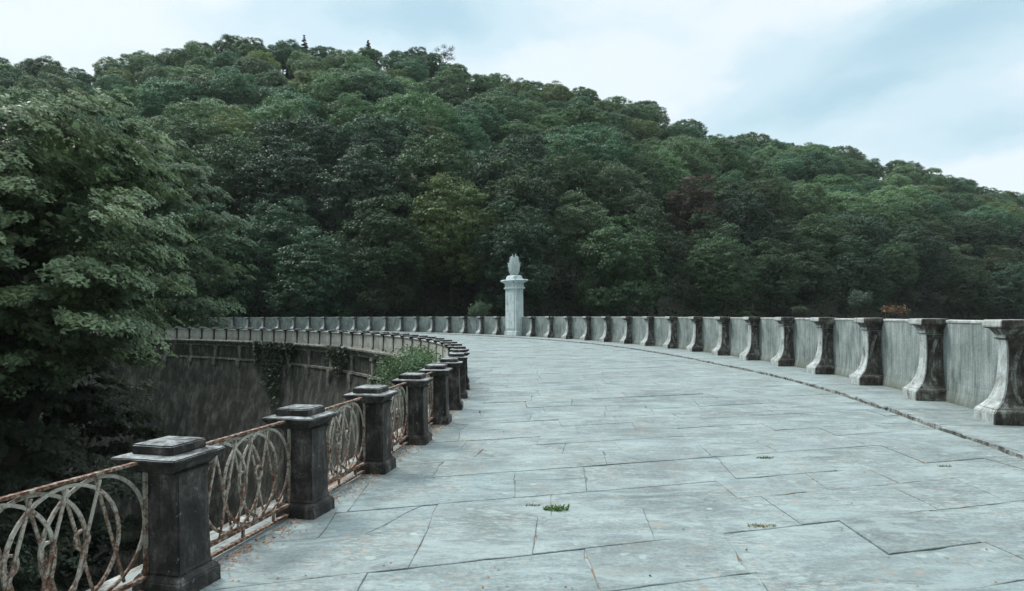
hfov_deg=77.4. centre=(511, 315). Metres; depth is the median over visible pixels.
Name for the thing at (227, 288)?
broadleaf tree
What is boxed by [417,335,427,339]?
stone post
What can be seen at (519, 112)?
broadleaf tree
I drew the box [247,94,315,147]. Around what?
broadleaf tree
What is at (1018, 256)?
broadleaf tree
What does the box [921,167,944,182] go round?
broadleaf tree
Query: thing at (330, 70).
broadleaf tree
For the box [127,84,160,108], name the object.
broadleaf tree
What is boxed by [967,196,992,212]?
broadleaf tree
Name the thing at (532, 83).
broadleaf tree
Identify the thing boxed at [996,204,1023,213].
broadleaf tree
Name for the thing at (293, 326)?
buttress pier
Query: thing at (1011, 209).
broadleaf tree
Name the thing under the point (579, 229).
broadleaf tree
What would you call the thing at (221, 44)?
broadleaf tree
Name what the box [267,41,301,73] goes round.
broadleaf tree
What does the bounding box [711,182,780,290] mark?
broadleaf tree
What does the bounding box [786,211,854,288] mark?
broadleaf tree
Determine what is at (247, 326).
buttress pier
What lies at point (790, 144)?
broadleaf tree
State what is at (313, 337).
parapet panel
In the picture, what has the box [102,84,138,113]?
broadleaf tree
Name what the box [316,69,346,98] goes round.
broadleaf tree
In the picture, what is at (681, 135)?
broadleaf tree
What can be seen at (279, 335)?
parapet panel
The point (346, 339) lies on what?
parapet panel
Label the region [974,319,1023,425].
buttress pier
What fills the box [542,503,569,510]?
grass tuft
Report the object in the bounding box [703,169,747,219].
broadleaf tree
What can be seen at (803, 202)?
broadleaf tree
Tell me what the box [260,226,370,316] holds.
broadleaf tree
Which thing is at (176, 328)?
stone post
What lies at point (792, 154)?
broadleaf tree
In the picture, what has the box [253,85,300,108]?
broadleaf tree
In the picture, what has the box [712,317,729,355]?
buttress pier
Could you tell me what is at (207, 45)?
broadleaf tree
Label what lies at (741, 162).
broadleaf tree
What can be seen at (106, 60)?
broadleaf tree
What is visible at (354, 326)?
buttress pier
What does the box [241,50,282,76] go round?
broadleaf tree
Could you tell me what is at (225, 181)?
broadleaf tree
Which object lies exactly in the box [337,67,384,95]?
broadleaf tree
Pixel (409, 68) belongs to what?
broadleaf tree
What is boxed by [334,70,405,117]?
broadleaf tree
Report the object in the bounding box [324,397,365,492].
iron railing
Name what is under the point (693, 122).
broadleaf tree
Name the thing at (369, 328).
buttress pier
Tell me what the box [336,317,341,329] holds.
buttress pier
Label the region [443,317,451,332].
buttress pier
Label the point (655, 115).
broadleaf tree
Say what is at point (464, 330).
buttress pier
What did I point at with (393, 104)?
broadleaf tree
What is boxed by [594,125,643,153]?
broadleaf tree
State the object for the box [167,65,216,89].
broadleaf tree
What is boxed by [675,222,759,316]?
broadleaf tree
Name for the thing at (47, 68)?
broadleaf tree
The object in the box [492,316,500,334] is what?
buttress pier
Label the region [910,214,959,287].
broadleaf tree
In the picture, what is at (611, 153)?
broadleaf tree
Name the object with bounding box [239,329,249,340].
parapet panel
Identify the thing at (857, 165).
broadleaf tree
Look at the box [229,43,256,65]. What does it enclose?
broadleaf tree
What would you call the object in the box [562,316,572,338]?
buttress pier
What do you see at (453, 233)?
broadleaf tree
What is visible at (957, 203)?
broadleaf tree
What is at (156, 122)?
broadleaf tree
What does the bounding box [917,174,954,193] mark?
broadleaf tree
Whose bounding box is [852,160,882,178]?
broadleaf tree
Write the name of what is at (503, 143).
broadleaf tree
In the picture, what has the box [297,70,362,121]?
broadleaf tree
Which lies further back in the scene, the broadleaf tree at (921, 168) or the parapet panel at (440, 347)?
the broadleaf tree at (921, 168)
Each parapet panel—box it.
[165,329,175,338]
[178,329,188,338]
[190,329,200,338]
[202,329,212,338]
[215,329,225,339]
[227,329,237,339]
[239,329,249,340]
[251,330,261,340]
[263,330,272,341]
[275,330,284,341]
[286,330,296,342]
[298,331,307,343]
[309,331,318,343]
[320,331,329,344]
[331,332,340,345]
[342,332,351,346]
[353,333,362,347]
[363,334,372,348]
[374,334,382,350]
[384,335,392,351]
[393,336,402,353]
[403,337,411,353]
[412,338,420,352]
[421,339,428,352]
[429,341,436,362]
[436,342,442,361]
[443,345,448,357]
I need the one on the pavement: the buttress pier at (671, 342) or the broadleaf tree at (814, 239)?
the buttress pier at (671, 342)
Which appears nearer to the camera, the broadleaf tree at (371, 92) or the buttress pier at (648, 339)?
the buttress pier at (648, 339)
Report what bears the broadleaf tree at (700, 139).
on the ground
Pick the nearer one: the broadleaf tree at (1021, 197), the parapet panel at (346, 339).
the parapet panel at (346, 339)
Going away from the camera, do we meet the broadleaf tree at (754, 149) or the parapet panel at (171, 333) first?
the parapet panel at (171, 333)
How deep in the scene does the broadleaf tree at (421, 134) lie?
111.43 m
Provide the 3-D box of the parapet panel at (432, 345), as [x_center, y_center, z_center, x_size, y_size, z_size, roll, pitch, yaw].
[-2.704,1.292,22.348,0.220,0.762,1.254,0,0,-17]
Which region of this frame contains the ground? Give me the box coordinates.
[22,74,1023,516]
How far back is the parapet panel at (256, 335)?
42.75 m
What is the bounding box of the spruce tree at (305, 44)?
[300,35,308,52]
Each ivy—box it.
[251,341,294,405]
[324,345,348,378]
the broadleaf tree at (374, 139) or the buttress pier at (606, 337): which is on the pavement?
the buttress pier at (606, 337)
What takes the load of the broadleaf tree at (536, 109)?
on the ground
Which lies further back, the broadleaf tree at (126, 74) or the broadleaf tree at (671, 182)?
the broadleaf tree at (126, 74)
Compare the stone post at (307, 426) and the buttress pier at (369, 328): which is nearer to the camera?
the stone post at (307, 426)
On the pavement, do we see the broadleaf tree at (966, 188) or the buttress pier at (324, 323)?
the buttress pier at (324, 323)
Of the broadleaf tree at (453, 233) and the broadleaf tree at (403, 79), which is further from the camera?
the broadleaf tree at (403, 79)
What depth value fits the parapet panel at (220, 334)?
45.39 m
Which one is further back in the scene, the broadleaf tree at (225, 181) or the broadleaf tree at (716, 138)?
the broadleaf tree at (716, 138)
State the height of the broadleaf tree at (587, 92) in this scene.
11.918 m
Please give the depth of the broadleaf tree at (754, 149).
193.26 m
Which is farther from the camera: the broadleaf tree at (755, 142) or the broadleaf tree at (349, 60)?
the broadleaf tree at (755, 142)
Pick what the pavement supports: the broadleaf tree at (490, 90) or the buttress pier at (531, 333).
the buttress pier at (531, 333)
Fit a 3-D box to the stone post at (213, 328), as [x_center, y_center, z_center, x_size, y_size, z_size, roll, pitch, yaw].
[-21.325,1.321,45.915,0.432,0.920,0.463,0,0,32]
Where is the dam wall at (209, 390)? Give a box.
[45,339,428,590]
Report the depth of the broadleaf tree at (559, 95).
199.49 m
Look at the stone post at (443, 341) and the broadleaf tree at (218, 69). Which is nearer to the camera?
the stone post at (443, 341)
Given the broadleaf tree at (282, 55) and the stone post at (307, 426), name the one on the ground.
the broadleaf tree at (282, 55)
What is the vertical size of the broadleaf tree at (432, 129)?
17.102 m
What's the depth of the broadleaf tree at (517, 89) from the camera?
198.57 m
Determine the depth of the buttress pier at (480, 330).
54.09 m
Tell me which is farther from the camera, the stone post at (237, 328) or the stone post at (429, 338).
the stone post at (237, 328)
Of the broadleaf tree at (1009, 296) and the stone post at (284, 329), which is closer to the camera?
the stone post at (284, 329)
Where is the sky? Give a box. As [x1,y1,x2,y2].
[0,0,1023,199]
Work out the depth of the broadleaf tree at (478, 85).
197.80 m
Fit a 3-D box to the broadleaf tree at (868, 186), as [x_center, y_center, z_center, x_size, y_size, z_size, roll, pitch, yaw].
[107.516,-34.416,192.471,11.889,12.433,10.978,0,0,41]
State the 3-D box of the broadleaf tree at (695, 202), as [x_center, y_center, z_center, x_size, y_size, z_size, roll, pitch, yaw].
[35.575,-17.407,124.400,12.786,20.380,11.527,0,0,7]
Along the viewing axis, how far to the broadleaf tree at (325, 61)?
192.66 m
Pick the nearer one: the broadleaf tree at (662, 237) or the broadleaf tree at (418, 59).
the broadleaf tree at (662, 237)
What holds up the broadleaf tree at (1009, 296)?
on the ground
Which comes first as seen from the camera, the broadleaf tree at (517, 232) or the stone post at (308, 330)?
the stone post at (308, 330)
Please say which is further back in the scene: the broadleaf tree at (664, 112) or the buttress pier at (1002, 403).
the broadleaf tree at (664, 112)
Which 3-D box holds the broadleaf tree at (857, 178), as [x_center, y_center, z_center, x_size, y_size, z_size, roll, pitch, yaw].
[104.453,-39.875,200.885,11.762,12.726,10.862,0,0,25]
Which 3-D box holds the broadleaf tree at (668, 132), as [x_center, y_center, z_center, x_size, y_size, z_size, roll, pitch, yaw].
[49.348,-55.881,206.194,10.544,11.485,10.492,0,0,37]
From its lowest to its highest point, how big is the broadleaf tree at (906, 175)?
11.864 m
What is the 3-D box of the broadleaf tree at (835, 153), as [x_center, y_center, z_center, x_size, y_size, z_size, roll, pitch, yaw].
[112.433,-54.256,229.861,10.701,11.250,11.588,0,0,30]
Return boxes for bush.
[467,300,492,318]
[847,288,873,317]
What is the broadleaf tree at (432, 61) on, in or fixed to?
on the ground
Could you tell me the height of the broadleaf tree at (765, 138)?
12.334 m
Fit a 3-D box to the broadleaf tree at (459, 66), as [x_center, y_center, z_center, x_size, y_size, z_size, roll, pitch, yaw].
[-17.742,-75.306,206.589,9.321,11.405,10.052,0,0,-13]
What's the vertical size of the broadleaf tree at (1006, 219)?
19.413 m
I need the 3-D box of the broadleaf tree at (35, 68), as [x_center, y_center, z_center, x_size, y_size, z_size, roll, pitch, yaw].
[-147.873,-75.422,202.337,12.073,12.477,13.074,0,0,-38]
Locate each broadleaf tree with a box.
[0,57,17,73]
[0,63,29,79]
[0,67,36,90]
[0,86,7,92]
[0,87,50,107]
[0,87,197,532]
[0,211,107,473]
[0,345,168,590]
[0,524,93,590]
[5,73,63,100]
[13,61,40,79]
[22,55,68,83]
[31,71,78,98]
[37,63,74,81]
[39,229,93,253]
[45,96,84,118]
[46,130,259,330]
[47,76,92,97]
[56,88,102,106]
[67,67,96,93]
[68,105,124,133]
[88,74,133,112]
[91,56,128,79]
[95,62,125,78]
[95,66,136,86]
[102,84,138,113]
[106,103,139,123]
[118,50,148,69]
[120,131,216,300]
[121,54,162,81]
[123,115,174,153]
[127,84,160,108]
[131,75,209,130]
[134,64,172,88]
[135,54,166,69]
[140,65,172,78]
[140,199,268,323]
[155,48,183,71]
[159,97,249,141]
[163,110,223,198]
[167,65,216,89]
[169,75,227,110]
[173,43,215,69]
[181,40,219,59]
[183,56,214,76]
[190,131,284,215]
[190,134,274,233]
[195,106,263,158]
[202,68,267,111]
[203,49,246,75]
[206,65,250,85]
[212,34,244,60]
[226,104,254,126]
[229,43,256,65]
[229,196,323,316]
[231,37,268,60]
[231,134,334,244]
[232,57,283,86]
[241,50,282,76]
[244,99,307,136]
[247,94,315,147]
[249,114,357,214]
[252,69,288,97]
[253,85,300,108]
[254,90,334,142]
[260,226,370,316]
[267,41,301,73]
[268,38,305,77]
[285,49,318,76]
[285,70,321,101]
[290,55,332,74]
[294,60,327,82]
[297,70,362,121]
[304,45,340,64]
[314,142,413,283]
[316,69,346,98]
[319,67,347,75]
[322,93,373,145]
[327,49,363,70]
[327,91,378,146]
[331,112,430,177]
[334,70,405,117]
[335,192,437,316]
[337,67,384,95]
[340,52,378,73]
[343,114,408,195]
[348,62,384,74]
[357,47,382,70]
[372,90,464,140]
[377,131,483,268]
[381,50,406,74]
[381,68,411,81]
[385,76,428,97]
[385,80,428,112]
[391,58,429,82]
[394,129,443,221]
[397,55,430,78]
[400,46,426,62]
[403,115,457,170]
[405,171,499,306]
[416,75,457,101]
[421,52,447,83]
[424,104,448,115]
[426,85,475,111]
[432,65,468,91]
[438,74,470,99]
[444,115,494,169]
[447,63,465,74]
[448,99,507,150]
[448,148,490,219]
[450,64,471,80]
[461,91,535,139]
[461,137,557,238]
[464,73,497,99]
[468,195,558,316]
[474,153,555,264]
[482,119,549,157]
[484,73,513,88]
[485,86,511,100]
[488,89,521,111]
[489,138,539,162]
[498,131,556,191]
[499,80,540,98]
[506,99,548,131]
[514,78,539,96]
[517,90,544,110]
[526,113,568,135]
[531,81,550,91]
[536,126,583,157]
[539,80,569,100]
[539,83,575,107]
[540,140,603,249]
[540,187,622,308]
[541,99,567,115]
[541,121,634,193]
[545,107,573,126]
[554,99,611,129]
[563,95,594,112]
[563,128,640,178]
[564,160,658,228]
[570,214,667,316]
[572,86,599,106]
[594,99,614,120]
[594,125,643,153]
[602,96,631,110]
[607,180,667,254]
[608,112,636,137]
[611,103,644,127]
[621,143,672,217]
[622,103,664,131]
[624,206,694,316]
[631,118,662,142]
[633,100,659,106]
[635,137,674,162]
[644,104,670,125]
[647,135,725,214]
[647,149,693,217]
[658,124,678,140]
[662,174,725,269]
[664,134,698,156]
[669,118,707,138]
[673,123,702,138]
[674,145,702,160]
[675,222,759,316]
[676,211,739,307]
[696,138,751,181]
[697,138,721,150]
[699,169,755,232]
[701,137,724,148]
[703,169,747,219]
[704,134,725,147]
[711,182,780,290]
[720,135,755,155]
[734,131,773,146]
[735,137,763,150]
[735,145,769,161]
[736,155,784,185]
[736,237,803,317]
[739,150,772,172]
[741,172,791,243]
[752,167,798,237]
[753,218,803,271]
[758,145,784,161]
[760,139,789,151]
[768,151,809,170]
[769,158,811,184]
[778,145,818,165]
[778,248,841,316]
[779,180,830,229]
[781,142,795,146]
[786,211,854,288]
[790,145,851,183]
[802,142,830,155]
[804,190,877,227]
[810,173,864,197]
[811,185,868,212]
[816,217,868,284]
[825,148,839,155]
[828,145,861,163]
[829,210,893,264]
[830,235,895,317]
[837,155,862,173]
[837,167,862,189]
[852,152,868,161]
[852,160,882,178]
[855,174,878,189]
[855,179,886,198]
[858,190,876,199]
[859,158,886,177]
[865,184,937,216]
[866,197,930,235]
[866,202,926,255]
[867,234,922,318]
[878,173,912,194]
[878,221,959,307]
[879,160,914,178]
[885,173,915,186]
[888,164,921,186]
[892,187,941,204]
[904,161,925,180]
[909,191,958,243]
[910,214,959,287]
[913,197,956,220]
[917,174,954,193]
[920,184,951,199]
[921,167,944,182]
[929,244,980,313]
[931,174,963,193]
[935,191,971,217]
[942,256,998,319]
[943,209,964,219]
[943,213,991,262]
[948,177,977,193]
[954,191,981,210]
[955,204,1023,253]
[956,179,982,195]
[959,211,1011,275]
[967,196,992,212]
[972,194,1002,207]
[975,245,1018,317]
[978,186,997,196]
[979,200,1023,231]
[982,192,1015,203]
[982,259,1023,318]
[992,247,1023,271]
[993,190,1023,206]
[996,199,1017,205]
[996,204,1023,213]
[999,223,1023,259]
[1019,194,1023,209]
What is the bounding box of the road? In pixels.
[159,331,1023,590]
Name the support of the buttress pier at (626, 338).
on the pavement
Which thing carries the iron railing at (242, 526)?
on the road
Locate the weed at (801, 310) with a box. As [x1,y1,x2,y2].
[790,305,807,317]
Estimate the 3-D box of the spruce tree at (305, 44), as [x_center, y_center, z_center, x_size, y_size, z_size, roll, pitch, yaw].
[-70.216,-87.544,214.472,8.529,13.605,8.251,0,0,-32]
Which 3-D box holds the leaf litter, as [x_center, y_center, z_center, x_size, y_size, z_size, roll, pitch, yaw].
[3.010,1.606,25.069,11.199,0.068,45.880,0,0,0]
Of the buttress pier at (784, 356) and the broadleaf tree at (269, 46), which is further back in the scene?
the broadleaf tree at (269, 46)
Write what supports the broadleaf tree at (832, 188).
on the ground
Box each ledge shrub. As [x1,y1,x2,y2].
[364,338,444,400]
[397,342,435,366]
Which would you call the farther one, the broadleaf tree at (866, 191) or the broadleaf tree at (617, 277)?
the broadleaf tree at (866, 191)
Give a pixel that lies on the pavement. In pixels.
(952, 416)
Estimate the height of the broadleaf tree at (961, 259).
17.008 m
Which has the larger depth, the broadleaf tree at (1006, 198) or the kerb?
the broadleaf tree at (1006, 198)
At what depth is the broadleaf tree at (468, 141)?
132.42 m
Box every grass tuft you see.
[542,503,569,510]
[748,523,775,527]
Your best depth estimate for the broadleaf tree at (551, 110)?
174.62 m
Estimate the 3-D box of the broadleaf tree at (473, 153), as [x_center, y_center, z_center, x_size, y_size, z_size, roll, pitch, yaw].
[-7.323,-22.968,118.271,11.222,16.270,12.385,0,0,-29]
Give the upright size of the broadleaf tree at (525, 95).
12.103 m
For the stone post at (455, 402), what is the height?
0.920 m
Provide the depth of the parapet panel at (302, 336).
38.72 m
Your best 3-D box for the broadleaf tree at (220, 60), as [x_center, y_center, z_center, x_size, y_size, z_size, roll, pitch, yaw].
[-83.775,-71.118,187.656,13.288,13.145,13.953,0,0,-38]
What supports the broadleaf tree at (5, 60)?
on the ground
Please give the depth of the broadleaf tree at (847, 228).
133.13 m
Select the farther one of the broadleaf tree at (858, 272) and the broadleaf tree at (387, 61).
the broadleaf tree at (387, 61)
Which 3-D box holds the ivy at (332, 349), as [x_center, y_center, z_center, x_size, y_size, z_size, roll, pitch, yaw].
[-9.364,2.497,34.113,0.309,1.764,3.407,0,0,-37]
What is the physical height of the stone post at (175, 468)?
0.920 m
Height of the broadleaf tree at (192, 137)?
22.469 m
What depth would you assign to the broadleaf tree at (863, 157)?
246.09 m
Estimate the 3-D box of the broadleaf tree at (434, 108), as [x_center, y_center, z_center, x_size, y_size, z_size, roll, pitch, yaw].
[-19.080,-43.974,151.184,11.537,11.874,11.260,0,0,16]
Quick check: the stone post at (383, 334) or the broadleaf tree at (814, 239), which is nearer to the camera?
the stone post at (383, 334)
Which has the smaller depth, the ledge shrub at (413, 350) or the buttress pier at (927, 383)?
the buttress pier at (927, 383)
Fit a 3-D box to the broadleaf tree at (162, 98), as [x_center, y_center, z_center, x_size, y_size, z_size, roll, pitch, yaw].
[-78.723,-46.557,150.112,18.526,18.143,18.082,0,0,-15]
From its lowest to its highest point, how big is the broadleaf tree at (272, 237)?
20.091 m
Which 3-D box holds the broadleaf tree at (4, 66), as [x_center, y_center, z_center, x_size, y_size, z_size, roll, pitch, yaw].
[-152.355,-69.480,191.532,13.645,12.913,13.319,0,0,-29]
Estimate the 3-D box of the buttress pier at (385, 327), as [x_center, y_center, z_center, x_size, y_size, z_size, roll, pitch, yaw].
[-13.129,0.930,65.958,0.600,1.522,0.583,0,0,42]
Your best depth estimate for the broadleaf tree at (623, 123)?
177.49 m
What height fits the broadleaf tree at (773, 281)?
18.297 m
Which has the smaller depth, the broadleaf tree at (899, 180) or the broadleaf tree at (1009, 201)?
the broadleaf tree at (899, 180)
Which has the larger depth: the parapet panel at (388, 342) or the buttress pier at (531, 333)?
the buttress pier at (531, 333)
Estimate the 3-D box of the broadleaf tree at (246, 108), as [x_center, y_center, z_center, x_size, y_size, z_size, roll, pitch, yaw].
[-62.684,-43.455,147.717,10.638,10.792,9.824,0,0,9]
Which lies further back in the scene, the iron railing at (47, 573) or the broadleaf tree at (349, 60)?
the broadleaf tree at (349, 60)
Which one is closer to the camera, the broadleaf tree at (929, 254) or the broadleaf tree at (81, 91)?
the broadleaf tree at (929, 254)
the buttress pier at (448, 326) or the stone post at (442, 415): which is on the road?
the stone post at (442, 415)
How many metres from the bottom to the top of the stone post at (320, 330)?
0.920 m
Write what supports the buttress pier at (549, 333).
on the pavement
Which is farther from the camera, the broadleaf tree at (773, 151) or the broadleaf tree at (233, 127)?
the broadleaf tree at (773, 151)
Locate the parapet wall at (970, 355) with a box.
[158,317,997,408]
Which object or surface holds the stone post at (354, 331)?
on the road
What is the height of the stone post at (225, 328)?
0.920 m
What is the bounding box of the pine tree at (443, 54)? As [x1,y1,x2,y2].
[434,45,455,62]
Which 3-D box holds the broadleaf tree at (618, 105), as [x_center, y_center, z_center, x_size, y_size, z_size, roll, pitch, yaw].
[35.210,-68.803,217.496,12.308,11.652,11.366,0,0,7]
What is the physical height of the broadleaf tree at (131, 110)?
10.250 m
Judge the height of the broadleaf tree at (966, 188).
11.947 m
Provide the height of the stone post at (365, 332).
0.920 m
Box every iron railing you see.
[0,462,147,590]
[206,421,290,557]
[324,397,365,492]
[389,382,407,453]
[426,372,432,427]
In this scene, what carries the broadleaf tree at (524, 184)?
on the ground
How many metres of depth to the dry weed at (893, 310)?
15.18 m
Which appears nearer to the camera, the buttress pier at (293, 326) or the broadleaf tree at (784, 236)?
the buttress pier at (293, 326)
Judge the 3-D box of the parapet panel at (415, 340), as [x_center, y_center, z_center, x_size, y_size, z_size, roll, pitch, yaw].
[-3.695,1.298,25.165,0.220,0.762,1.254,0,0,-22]
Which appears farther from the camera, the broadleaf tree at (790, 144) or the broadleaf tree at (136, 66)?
the broadleaf tree at (790, 144)
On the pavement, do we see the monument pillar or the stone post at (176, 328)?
the monument pillar
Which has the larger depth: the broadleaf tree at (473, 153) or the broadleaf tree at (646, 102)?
the broadleaf tree at (646, 102)
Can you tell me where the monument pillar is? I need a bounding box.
[500,254,527,335]
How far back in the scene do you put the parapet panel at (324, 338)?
36.56 m
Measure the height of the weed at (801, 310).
1.998 m
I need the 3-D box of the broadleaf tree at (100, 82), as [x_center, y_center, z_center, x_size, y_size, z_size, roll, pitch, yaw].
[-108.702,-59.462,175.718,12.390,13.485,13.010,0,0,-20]
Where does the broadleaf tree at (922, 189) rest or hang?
on the ground
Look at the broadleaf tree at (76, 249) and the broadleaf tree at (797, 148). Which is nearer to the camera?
the broadleaf tree at (76, 249)
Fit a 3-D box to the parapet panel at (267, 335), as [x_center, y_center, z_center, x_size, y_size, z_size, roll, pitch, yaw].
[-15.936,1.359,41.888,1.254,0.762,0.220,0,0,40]
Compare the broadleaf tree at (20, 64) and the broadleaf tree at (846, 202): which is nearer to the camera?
the broadleaf tree at (846, 202)
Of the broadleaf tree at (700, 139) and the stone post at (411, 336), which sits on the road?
the stone post at (411, 336)
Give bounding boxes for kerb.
[292,330,1023,458]
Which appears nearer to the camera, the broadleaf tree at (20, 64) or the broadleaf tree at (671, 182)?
the broadleaf tree at (671, 182)
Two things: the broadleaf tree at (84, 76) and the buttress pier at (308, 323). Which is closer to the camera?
the buttress pier at (308, 323)
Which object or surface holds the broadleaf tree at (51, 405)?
on the ground
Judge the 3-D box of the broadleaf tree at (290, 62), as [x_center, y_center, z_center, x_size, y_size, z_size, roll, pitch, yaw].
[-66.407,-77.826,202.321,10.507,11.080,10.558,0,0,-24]
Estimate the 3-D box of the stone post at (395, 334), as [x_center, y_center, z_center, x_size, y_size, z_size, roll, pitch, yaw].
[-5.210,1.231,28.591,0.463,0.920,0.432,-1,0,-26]
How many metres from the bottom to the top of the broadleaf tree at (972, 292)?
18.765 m
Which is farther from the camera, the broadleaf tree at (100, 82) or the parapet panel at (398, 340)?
the broadleaf tree at (100, 82)
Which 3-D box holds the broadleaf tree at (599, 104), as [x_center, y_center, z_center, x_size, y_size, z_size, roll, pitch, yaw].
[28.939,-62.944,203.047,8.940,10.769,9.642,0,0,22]
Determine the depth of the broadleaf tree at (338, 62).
198.91 m
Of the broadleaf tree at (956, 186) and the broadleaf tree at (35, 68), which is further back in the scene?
the broadleaf tree at (956, 186)
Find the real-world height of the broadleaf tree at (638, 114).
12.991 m
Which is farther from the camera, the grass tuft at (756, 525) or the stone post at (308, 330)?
the stone post at (308, 330)
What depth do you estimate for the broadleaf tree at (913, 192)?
166.95 m
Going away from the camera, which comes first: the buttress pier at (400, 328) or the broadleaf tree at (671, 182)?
the buttress pier at (400, 328)
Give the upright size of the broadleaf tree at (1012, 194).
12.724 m
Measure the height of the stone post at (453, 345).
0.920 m
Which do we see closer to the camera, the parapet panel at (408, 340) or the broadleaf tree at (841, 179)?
the parapet panel at (408, 340)
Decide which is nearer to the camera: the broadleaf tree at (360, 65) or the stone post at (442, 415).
the stone post at (442, 415)
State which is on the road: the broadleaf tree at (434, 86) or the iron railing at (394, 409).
the iron railing at (394, 409)
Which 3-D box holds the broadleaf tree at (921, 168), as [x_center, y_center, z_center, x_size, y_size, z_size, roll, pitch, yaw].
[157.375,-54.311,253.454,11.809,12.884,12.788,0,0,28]
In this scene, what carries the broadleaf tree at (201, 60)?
on the ground
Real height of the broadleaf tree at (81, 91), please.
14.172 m
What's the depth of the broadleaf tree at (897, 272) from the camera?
129.43 m
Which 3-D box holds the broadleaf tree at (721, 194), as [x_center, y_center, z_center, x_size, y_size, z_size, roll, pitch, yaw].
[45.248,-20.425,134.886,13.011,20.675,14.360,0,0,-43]
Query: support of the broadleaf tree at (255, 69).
on the ground
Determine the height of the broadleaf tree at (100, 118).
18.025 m
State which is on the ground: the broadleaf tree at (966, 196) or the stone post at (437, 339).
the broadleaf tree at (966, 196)
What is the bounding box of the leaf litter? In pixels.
[213,340,1007,590]
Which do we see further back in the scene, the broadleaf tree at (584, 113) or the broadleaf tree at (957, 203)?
the broadleaf tree at (957, 203)
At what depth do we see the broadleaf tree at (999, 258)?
147.41 m
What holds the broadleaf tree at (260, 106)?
on the ground
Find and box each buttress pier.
[229,317,234,328]
[245,317,249,328]
[259,317,265,328]
[275,317,280,329]
[290,317,295,329]
[305,317,311,329]
[320,317,326,329]
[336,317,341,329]
[350,317,356,330]
[366,317,372,330]
[381,317,387,330]
[396,317,403,331]
[412,317,419,331]
[428,317,435,332]
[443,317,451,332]
[459,316,467,333]
[476,316,483,333]
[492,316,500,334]
[526,316,535,336]
[544,316,553,337]
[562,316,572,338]
[580,316,591,339]
[599,316,611,341]
[619,316,632,343]
[640,316,654,345]
[663,316,677,348]
[686,317,702,351]
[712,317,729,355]
[739,317,761,359]
[771,317,795,365]
[806,317,835,373]
[849,318,884,384]
[902,318,948,400]
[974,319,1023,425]
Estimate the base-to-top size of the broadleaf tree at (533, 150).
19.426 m
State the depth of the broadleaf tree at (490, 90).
192.29 m
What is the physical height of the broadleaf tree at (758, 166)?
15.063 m
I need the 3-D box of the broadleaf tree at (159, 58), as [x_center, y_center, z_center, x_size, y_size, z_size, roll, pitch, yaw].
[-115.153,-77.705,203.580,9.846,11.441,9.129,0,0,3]
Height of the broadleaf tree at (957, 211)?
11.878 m
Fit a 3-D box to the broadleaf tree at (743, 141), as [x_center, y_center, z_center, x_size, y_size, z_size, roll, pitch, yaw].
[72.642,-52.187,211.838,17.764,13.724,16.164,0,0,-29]
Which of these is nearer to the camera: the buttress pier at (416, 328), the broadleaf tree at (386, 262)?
the buttress pier at (416, 328)
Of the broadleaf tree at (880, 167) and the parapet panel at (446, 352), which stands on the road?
the parapet panel at (446, 352)
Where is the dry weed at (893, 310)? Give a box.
[880,305,909,318]
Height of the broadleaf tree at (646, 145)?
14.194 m
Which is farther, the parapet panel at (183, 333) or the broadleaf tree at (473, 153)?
the broadleaf tree at (473, 153)
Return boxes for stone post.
[110,436,225,590]
[174,327,181,338]
[199,327,206,338]
[211,327,219,339]
[223,327,231,339]
[235,327,244,339]
[259,328,267,340]
[261,404,337,519]
[271,328,279,341]
[282,328,291,341]
[294,328,302,342]
[305,329,314,343]
[316,329,326,343]
[328,329,336,344]
[338,330,348,345]
[342,385,397,474]
[349,330,359,346]
[360,331,370,347]
[370,331,378,349]
[379,332,390,350]
[389,332,400,352]
[391,373,433,444]
[399,333,409,352]
[408,334,418,347]
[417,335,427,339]
[418,364,452,424]
[424,336,436,340]
[432,337,444,342]
[435,358,462,409]
[439,339,451,344]
[443,341,456,351]
[445,353,467,398]
[447,343,461,348]
[449,349,469,389]
[450,346,468,382]
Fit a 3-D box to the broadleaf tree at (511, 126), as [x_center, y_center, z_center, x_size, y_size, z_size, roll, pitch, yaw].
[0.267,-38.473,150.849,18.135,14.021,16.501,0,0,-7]
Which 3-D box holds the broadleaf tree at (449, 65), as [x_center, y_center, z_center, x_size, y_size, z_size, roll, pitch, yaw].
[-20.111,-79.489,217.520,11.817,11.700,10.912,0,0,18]
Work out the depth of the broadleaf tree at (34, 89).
164.58 m
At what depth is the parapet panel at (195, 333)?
47.00 m
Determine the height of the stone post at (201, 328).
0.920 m
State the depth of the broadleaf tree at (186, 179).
95.65 m
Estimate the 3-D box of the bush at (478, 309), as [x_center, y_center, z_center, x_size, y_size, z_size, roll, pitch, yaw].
[-2.798,0.220,55.932,2.373,3.033,2.165,0,0,0]
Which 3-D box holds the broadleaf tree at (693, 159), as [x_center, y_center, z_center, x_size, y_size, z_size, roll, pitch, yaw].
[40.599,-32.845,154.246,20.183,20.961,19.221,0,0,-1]
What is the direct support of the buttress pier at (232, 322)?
on the pavement
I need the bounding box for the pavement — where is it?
[246,329,1023,452]
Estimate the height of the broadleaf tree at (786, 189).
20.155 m
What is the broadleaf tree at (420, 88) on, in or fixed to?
on the ground
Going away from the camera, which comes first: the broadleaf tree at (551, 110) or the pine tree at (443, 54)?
the broadleaf tree at (551, 110)
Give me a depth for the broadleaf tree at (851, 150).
237.34 m

